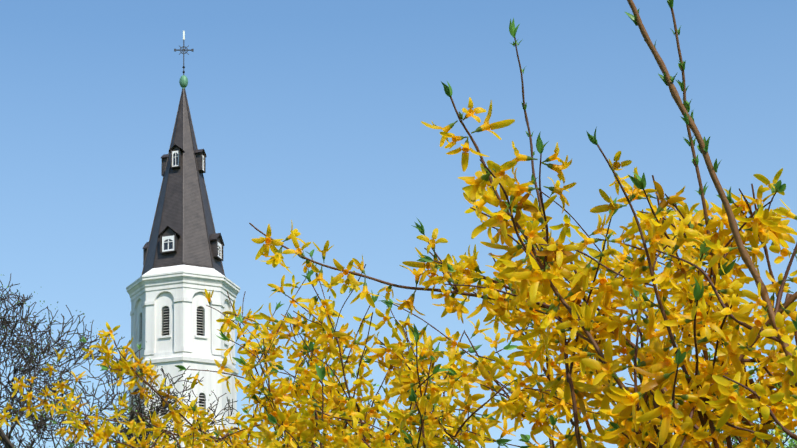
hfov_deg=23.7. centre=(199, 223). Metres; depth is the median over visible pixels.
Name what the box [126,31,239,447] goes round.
church tower
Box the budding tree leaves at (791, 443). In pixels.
[672,345,796,447]
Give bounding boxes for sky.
[0,0,796,447]
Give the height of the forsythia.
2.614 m
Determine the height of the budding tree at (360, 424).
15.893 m
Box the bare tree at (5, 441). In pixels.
[0,274,237,447]
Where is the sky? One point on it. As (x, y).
(310, 114)
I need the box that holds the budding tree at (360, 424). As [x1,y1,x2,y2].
[254,384,450,447]
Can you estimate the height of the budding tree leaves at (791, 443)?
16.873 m
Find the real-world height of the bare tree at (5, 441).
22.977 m
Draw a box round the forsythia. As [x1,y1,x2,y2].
[0,0,796,447]

